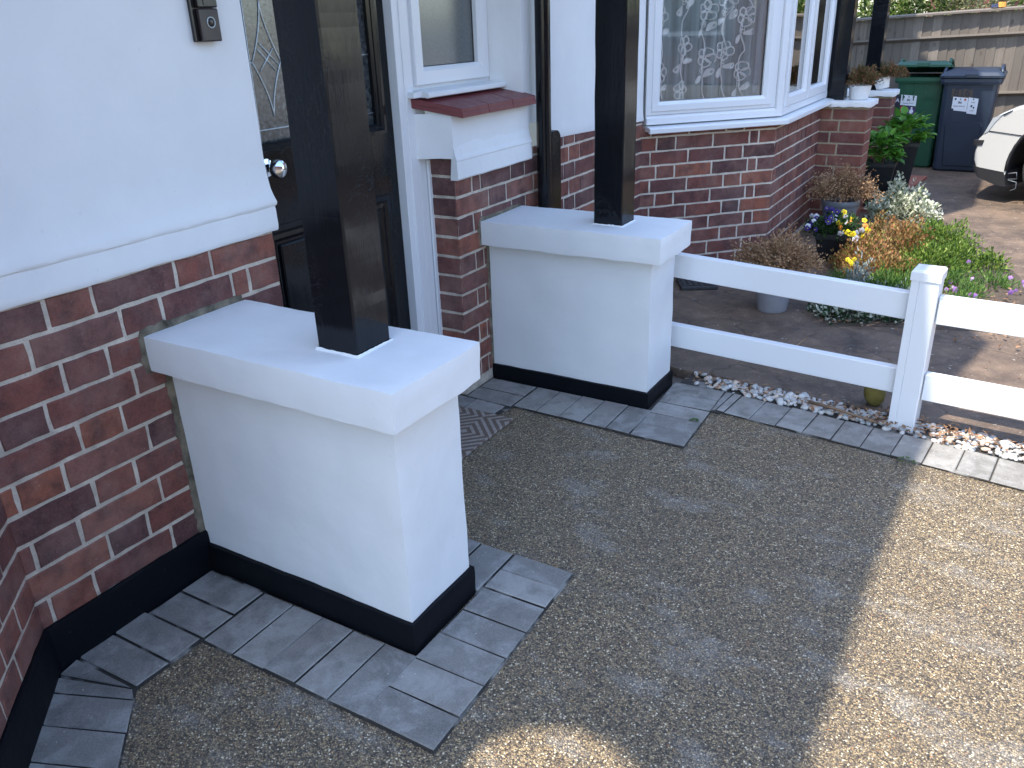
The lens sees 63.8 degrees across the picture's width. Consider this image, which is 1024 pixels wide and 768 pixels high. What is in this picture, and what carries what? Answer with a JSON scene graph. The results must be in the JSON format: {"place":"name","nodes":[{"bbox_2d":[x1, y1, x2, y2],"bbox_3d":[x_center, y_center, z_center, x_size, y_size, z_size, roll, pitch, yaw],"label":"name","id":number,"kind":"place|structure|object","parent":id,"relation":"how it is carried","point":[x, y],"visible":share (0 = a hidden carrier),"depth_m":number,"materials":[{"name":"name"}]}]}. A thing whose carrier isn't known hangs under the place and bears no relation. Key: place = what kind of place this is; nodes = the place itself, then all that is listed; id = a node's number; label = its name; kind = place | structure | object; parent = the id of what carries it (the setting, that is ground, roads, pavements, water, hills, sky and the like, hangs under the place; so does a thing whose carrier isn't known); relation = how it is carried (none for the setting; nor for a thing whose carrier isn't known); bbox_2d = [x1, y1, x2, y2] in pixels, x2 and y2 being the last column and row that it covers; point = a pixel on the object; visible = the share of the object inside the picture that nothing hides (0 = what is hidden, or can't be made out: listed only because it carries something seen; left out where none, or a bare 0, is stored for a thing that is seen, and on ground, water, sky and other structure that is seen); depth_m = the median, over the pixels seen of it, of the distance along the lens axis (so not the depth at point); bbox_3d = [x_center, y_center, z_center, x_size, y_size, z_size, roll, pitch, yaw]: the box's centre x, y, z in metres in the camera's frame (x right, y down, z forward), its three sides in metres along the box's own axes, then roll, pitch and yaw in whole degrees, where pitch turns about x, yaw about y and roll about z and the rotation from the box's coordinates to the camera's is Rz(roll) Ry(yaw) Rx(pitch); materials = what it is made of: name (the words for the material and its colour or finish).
{"place":"outdoors","nodes":[
{"label":"outdoors","id":0,"kind":"place"},
{"bbox_2d":[120,393,1023,767],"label":"driveway","id":1,"kind":"structure","parent":0,"point":[738,593],"depth_m":2.01,"materials":[{"name":"beige gravel"}]},
{"bbox_2d":[0,0,282,767],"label":"house wall","id":2,"kind":"structure","parent":1,"relation":"on","point":[138,201],"depth_m":1.90,"materials":[{"name":"white paint"}]},
{"bbox_2d":[186,0,221,41],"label":"video doorbell","id":3,"kind":"object","parent":2,"relation":"attached to","point":[204,20],"visible":1,"depth_m":1.96,"materials":[{"name":"plastic"}]},
{"bbox_2d":[240,0,442,335],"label":"front door","id":4,"kind":"structure","parent":2,"relation":"attached to","point":[404,194],"depth_m":2.79,"materials":[{"name":"black wood"}]},
{"bbox_2d":[263,0,410,329],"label":"door leaf","id":5,"kind":"structure","parent":4,"relation":"in","point":[284,189],"depth_m":2.82,"materials":[{"name":"black wood"}]},
{"bbox_2d":[144,300,479,655],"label":"rendered pier","id":6,"kind":"structure","parent":1,"relation":"on","point":[329,485],"depth_m":1.95,"materials":[{"name":"white paint"}]},
{"bbox_2d":[272,0,389,355],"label":"porch post","id":7,"kind":"object","parent":6,"relation":"on","point":[319,45],"visible":1,"depth_m":1.69,"materials":[{"name":"black wood"}]},
{"bbox_2d":[411,0,537,393],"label":"porch side wall","id":8,"kind":"structure","parent":1,"relation":"on","point":[477,149],"depth_m":3.19,"materials":[{"name":"red brick"}]},
{"bbox_2d":[406,0,506,98],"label":"porch window","id":9,"kind":"structure","parent":8,"relation":"attached to","point":[448,44],"depth_m":3.04,"materials":[{"name":"white plastic"}]},
{"bbox_2d":[419,0,472,65],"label":"window pane","id":10,"kind":"structure","parent":9,"relation":"in","point":[445,25],"depth_m":3.03,"materials":[{"name":"grey glass"}]},
{"bbox_2d":[406,0,488,89],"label":"window frame","id":11,"kind":"structure","parent":9,"relation":"in","point":[427,77],"depth_m":3.05,"materials":[{"name":"white plastic"}]},
{"bbox_2d":[534,0,552,207],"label":"downpipe","id":12,"kind":"object","parent":8,"relation":"attached to","point":[543,83],"visible":0.54,"depth_m":3.33,"materials":[{"name":"black plastic"}]},
{"bbox_2d":[458,406,512,459],"bbox_3d":[-0.337,0.223,2.932,0.389,0.013,0.683,12,27,29],"label":"door mat","id":13,"kind":"object","parent":1,"relation":"on","point":[478,428],"depth_m":3.05,"materials":[{"name":"grey fabric"}]},
{"bbox_2d":[28,378,1023,767],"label":"paving border","id":14,"kind":"object","parent":1,"relation":"on","point":[428,694],"visible":0.84,"depth_m":2.03,"materials":[{"name":"grey stone"}]},
{"bbox_2d":[61,378,1023,767],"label":"paving joints","id":15,"kind":"object","parent":14,"relation":"on","point":[505,408],"visible":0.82,"depth_m":2.04,"materials":[{"name":"grey concrete"}]},
{"bbox_2d":[481,206,691,409],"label":"rendered pier","id":16,"kind":"structure","parent":1,"relation":"on","point":[582,303],"depth_m":3.16,"materials":[{"name":"white paint"}]},
{"bbox_2d":[594,0,639,225],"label":"porch post","id":17,"kind":"object","parent":16,"relation":"on","point":[616,46],"visible":1,"depth_m":2.88,"materials":[{"name":"black wood"}]},
{"bbox_2d":[672,376,683,383],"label":"ground","id":18,"kind":"structure","parent":0,"point":[676,379],"depth_m":3.49,"materials":[{"name":"grey concrete"}]},
{"bbox_2d":[680,288,1023,463],"bbox_3d":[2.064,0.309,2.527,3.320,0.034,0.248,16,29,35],"label":"pebble gravel","id":19,"kind":"structure","parent":18,"relation":"on","point":[1013,453],"depth_m":3.02,"materials":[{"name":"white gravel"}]},
{"bbox_2d":[809,400,877,423],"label":"dead twig","id":20,"kind":"object","parent":19,"relation":"on","point":[835,409],"visible":1,"depth_m":3.02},
{"bbox_2d":[671,252,1023,432],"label":"rail fence","id":21,"kind":"object","parent":19,"relation":"on","point":[923,306],"visible":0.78,"depth_m":2.89,"materials":[{"name":"white plastic"}]},
{"bbox_2d":[927,0,1023,16],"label":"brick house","id":22,"kind":"structure","parent":18,"relation":"on","point":[1016,3],"depth_m":11.89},
{"bbox_2d":[669,162,1023,443],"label":"yard paving","id":23,"kind":"structure","parent":0,"point":[993,213],"depth_m":3.76,"materials":[{"name":"concrete"}]},
{"bbox_2d":[551,130,560,208],"bbox_3d":[0.192,-0.634,3.668,0.025,0.960,0.080,12,27,29],"label":"black board","id":24,"kind":"object","parent":23,"relation":"on","point":[556,166],"visible":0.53,"depth_m":3.53,"materials":[{"name":"black wood"}]},
{"bbox_2d":[550,0,645,214],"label":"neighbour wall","id":25,"kind":"structure","parent":23,"relation":"on","point":[572,35],"depth_m":3.70,"materials":[{"name":"white paint"}]},
{"bbox_2d":[425,0,836,263],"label":"brick wall","id":26,"kind":"structure","parent":23,"relation":"on","point":[720,172],"depth_m":4.60,"materials":[{"name":"red brick"}]},
{"bbox_2d":[660,0,764,100],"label":"net curtain","id":27,"kind":"object","parent":26,"relation":"hanging from","point":[710,48],"visible":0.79,"depth_m":4.43,"materials":[{"name":"white fabric"}]},
{"bbox_2d":[643,0,783,115],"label":"window frame","id":28,"kind":"structure","parent":26,"relation":"in","point":[773,9],"depth_m":4.37,"materials":[{"name":"white plastic"}]},
{"bbox_2d":[784,0,836,106],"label":"window frame","id":29,"kind":"structure","parent":26,"relation":"in","point":[812,24],"depth_m":4.87,"materials":[{"name":"white plastic"}]},
{"bbox_2d":[676,278,717,289],"bbox_3d":[1.026,-0.565,4.570,0.200,0.027,0.200,-1,24,3],"label":"drain cover","id":30,"kind":"object","parent":23,"relation":"on","point":[684,284],"visible":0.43,"depth_m":4.49,"materials":[{"name":"grey metal"}]},
{"bbox_2d":[756,265,795,313],"bbox_3d":[1.309,-0.471,4.120,0.206,0.200,0.206,12,27,29],"label":"plant pot","id":31,"kind":"object","parent":23,"relation":"on","point":[768,303],"visible":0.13,"depth_m":4.08,"materials":[{"name":"grey plastic"}]},
{"bbox_2d":[730,221,828,273],"bbox_3d":[1.320,-0.678,4.054,0.492,0.238,0.467,12,27,29],"label":"dry plant","id":32,"kind":"object","parent":31,"relation":"in","point":[784,253],"visible":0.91,"depth_m":4.02,"materials":[{"name":"brown plant"}]},
{"bbox_2d":[814,227,850,261],"bbox_3d":[1.912,-0.832,4.931,0.197,0.170,0.197,5,25,16],"label":"pansy planter","id":33,"kind":"object","parent":23,"relation":"on","point":[828,243],"visible":0.48,"depth_m":4.85,"materials":[{"name":"black plastic"}]},
{"bbox_2d":[799,206,870,241],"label":"pansies","id":34,"kind":"object","parent":33,"relation":"in","point":[842,222],"visible":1,"depth_m":4.84,"materials":[{"name":"multicoloured plant"}]},
{"bbox_2d":[821,195,859,215],"bbox_3d":[2.163,-1.106,5.447,0.240,0.240,0.240,12,27,29],"label":"plant pot","id":35,"kind":"object","parent":23,"relation":"on","point":[849,205],"visible":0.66,"depth_m":5.33,"materials":[{"name":"grey plastic"}]},
{"bbox_2d":[802,161,893,203],"bbox_3d":[2.160,-1.314,5.324,0.450,0.251,0.544,-16,27,-29],"label":"dry plant","id":36,"kind":"object","parent":35,"relation":"in","point":[853,184],"visible":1,"depth_m":5.30,"materials":[{"name":"brown plant"}]},
{"bbox_2d":[810,97,878,221],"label":"brick pier","id":37,"kind":"structure","parent":23,"relation":"on","point":[845,130],"depth_m":5.52,"materials":[{"name":"red brick"}]},
{"bbox_2d":[826,0,858,99],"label":"porch post","id":38,"kind":"object","parent":37,"relation":"on","point":[842,42],"visible":0.98,"depth_m":5.37,"materials":[{"name":"black wood"}]},
{"bbox_2d":[849,84,871,99],"bbox_3d":[2.312,-1.941,5.469,0.143,0.088,0.142,12,27,29],"label":"white pot","id":39,"kind":"object","parent":37,"relation":"on","point":[859,92],"visible":0.9,"depth_m":5.43,"materials":[{"name":"ceramic"}]},
{"bbox_2d":[847,62,883,86],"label":"heather","id":40,"kind":"object","parent":39,"relation":"in","point":[861,74],"visible":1,"depth_m":5.38,"materials":[{"name":"brown plant"}]},
{"bbox_2d":[857,0,872,20],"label":"garden bush","id":41,"kind":"object","parent":23,"relation":"on","point":[860,4],"visible":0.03,"depth_m":8.87,"materials":[{"name":"green plant"}]},
{"bbox_2d":[847,88,899,158],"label":"brick pier","id":42,"kind":"structure","parent":23,"relation":"on","point":[884,107],"depth_m":6.63,"materials":[{"name":"red brick"}]},
{"bbox_2d":[865,0,890,89],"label":"porch post","id":43,"kind":"object","parent":42,"relation":"on","point":[878,30],"visible":0.78,"depth_m":6.51,"materials":[{"name":"black wood"}]},
{"bbox_2d":[874,76,889,89],"bbox_3d":[2.989,-2.434,6.650,0.139,0.085,0.138,-2,20,34],"label":"white pot","id":44,"kind":"object","parent":42,"relation":"on","point":[885,82],"visible":0.59,"depth_m":6.60,"materials":[{"name":"ceramic"}]},
{"bbox_2d":[869,59,909,78],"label":"heather","id":45,"kind":"object","parent":44,"relation":"in","point":[892,70],"visible":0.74,"depth_m":6.54,"materials":[{"name":"brown plant"}]},
{"bbox_2d":[863,387,885,405],"bbox_3d":[1.365,0.033,3.095,0.079,0.106,0.069,12,27,29],"label":"plant pot","id":46,"kind":"object","parent":23,"relation":"on","point":[874,397],"visible":0.64,"depth_m":3.07,"materials":[{"name":"yellow ceramic"}]},
{"bbox_2d":[856,0,960,18],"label":"garden bush","id":47,"kind":"object","parent":23,"relation":"on","point":[902,7],"visible":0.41,"depth_m":8.74,"materials":[{"name":"green plant"}]},
{"bbox_2d":[823,215,1023,331],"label":"soil bed","id":48,"kind":"object","parent":23,"relation":"on","point":[1000,294],"visible":0.16,"depth_m":4.24,"materials":[{"name":"brown soil"}]},
{"bbox_2d":[802,302,902,325],"bbox_3d":[1.744,-0.367,3.951,0.649,0.180,0.388,12,27,29],"label":"edging plant","id":49,"kind":"object","parent":48,"relation":"on","point":[823,310],"visible":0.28,"depth_m":3.93,"materials":[{"name":"green plant"}]},
{"bbox_2d":[845,257,881,267],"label":"primula","id":50,"kind":"object","parent":48,"relation":"on","point":[849,261],"visible":0.75,"depth_m":4.32,"materials":[{"name":"yellow plant"}]},
{"bbox_2d":[825,262,910,289],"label":"feathery plant","id":51,"kind":"object","parent":48,"relation":"on","point":[891,279],"visible":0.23,"depth_m":4.14,"materials":[{"name":"green plant"}]},
{"bbox_2d":[841,247,909,289],"bbox_3d":[1.875,-0.526,4.127,0.493,0.297,0.173,17,30,37],"label":"silver plant","id":52,"kind":"object","parent":48,"relation":"on","point":[860,272],"visible":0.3,"depth_m":4.20,"materials":[{"name":"grey plant"}]},
{"bbox_2d":[822,208,946,281],"bbox_3d":[2.190,-0.822,4.809,0.647,0.279,1.325,12,27,29],"label":"orange shrub","id":53,"kind":"object","parent":48,"relation":"on","point":[903,234],"visible":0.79,"depth_m":4.75,"materials":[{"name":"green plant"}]},
{"bbox_2d":[864,171,943,223],"bbox_3d":[2.764,-1.317,5.781,0.545,0.376,0.398,12,27,29],"label":"variegated shrub","id":54,"kind":"object","parent":48,"relation":"on","point":[900,202],"visible":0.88,"depth_m":5.75,"materials":[{"name":"beige plant"}]},
{"bbox_2d":[876,216,986,292],"bbox_3d":[2.420,-0.764,4.686,0.526,0.242,1.459,12,27,29],"label":"green shrub","id":55,"kind":"object","parent":48,"relation":"on","point":[951,250],"visible":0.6,"depth_m":4.63,"materials":[{"name":"green plant"}]},
{"bbox_2d":[942,259,1023,299],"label":"thin leaved plant","id":56,"kind":"object","parent":48,"relation":"on","point":[972,287],"visible":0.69,"depth_m":4.28,"materials":[{"name":"green plant"}]},
{"bbox_2d":[944,260,1023,298],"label":"lilac flowers","id":57,"kind":"object","parent":48,"relation":"on","point":[1010,292],"visible":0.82,"depth_m":4.13,"materials":[{"name":"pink plant"}]},
{"bbox_2d":[970,246,1013,273],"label":"mixed shrub","id":58,"kind":"object","parent":48,"relation":"on","point":[997,260],"visible":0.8,"depth_m":4.58,"materials":[{"name":"green plant"}]},
{"bbox_2d":[894,58,954,167],"bbox_3d":[3.862,-2.578,7.776,0.468,0.953,0.663,12,27,29],"label":"wheelie bin","id":59,"kind":"object","parent":23,"relation":"on","point":[921,87],"visible":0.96,"depth_m":7.51,"materials":[{"name":"green plastic"}]},
{"bbox_2d":[848,5,1023,117],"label":"timber fence","id":60,"kind":"object","parent":23,"relation":"on","point":[970,38],"visible":0.2,"depth_m":7.93,"materials":[{"name":"brown wood"}]},
{"bbox_2d":[991,2,1005,6],"bbox_3d":[4.547,-3.545,7.680,0.125,0.045,0.080,12,27,29],"label":"garden toy","id":61,"kind":"object","parent":60,"relation":"on","point":[1001,4],"visible":1,"depth_m":7.65,"materials":[{"name":"yellow plastic"}]},
{"bbox_2d":[922,0,1013,16],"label":"garden bush","id":62,"kind":"object","parent":23,"relation":"on","point":[978,4],"visible":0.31,"depth_m":8.55,"materials":[{"name":"green plant"}]},
{"bbox_2d":[932,64,1007,171],"bbox_3d":[4.141,-2.432,7.484,0.501,0.901,0.680,12,27,29],"label":"wheelie bin","id":63,"kind":"object","parent":23,"relation":"on","point":[969,100],"visible":0.98,"depth_m":7.25,"materials":[{"name":"grey plastic"}]},
{"bbox_2d":[973,104,1023,190],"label":"parked car","id":64,"kind":"object","parent":23,"relation":"on","point":[999,153],"visible":1,"depth_m":6.12,"materials":[{"name":"white paint"}]},
{"bbox_2d":[994,0,1023,11],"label":"garden bush","id":65,"kind":"object","parent":23,"relation":"on","point":[1020,2],"visible":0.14,"depth_m":8.54,"materials":[{"name":"green plant"}]},
{"bbox_2d":[857,0,926,17],"label":"sky","id":66,"kind":"structure","parent":0,"point":[859,0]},
{"bbox_2d":[860,175,926,212],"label":"paving slab","id":67,"kind":"structure","parent":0,"point":[918,179],"depth_m":7.00,"materials":[{"name":"red concrete"}]},
{"bbox_2d":[863,158,897,206],"bbox_3d":[2.714,-1.490,6.113,0.227,0.330,0.227,10,27,26],"label":"tall planter","id":68,"kind":"object","parent":67,"relation":"on","point":[885,171],"visible":0.44,"depth_m":6.00,"materials":[{"name":"black plastic"}]},
{"bbox_2d":[866,126,908,167],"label":"hydrangea","id":69,"kind":"object","parent":68,"relation":"in","point":[879,139],"visible":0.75,"depth_m":5.95,"materials":[{"name":"green plant"}]},
{"bbox_2d":[887,140,920,189],"bbox_3d":[3.077,-1.717,6.514,0.227,0.400,0.227,9,26,25],"label":"tall planter","id":70,"kind":"object","parent":67,"relation":"on","point":[910,148],"visible":0.49,"depth_m":6.40,"materials":[{"name":"black plastic"}]},
{"bbox_2d":[876,106,936,145],"bbox_3d":[3.056,-1.963,6.376,0.453,0.354,0.402,12,27,29],"label":"hydrangea","id":71,"kind":"object","parent":70,"relation":"in","point":[903,122],"visible":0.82,"depth_m":6.31,"materials":[{"name":"green plant"}]}
]}

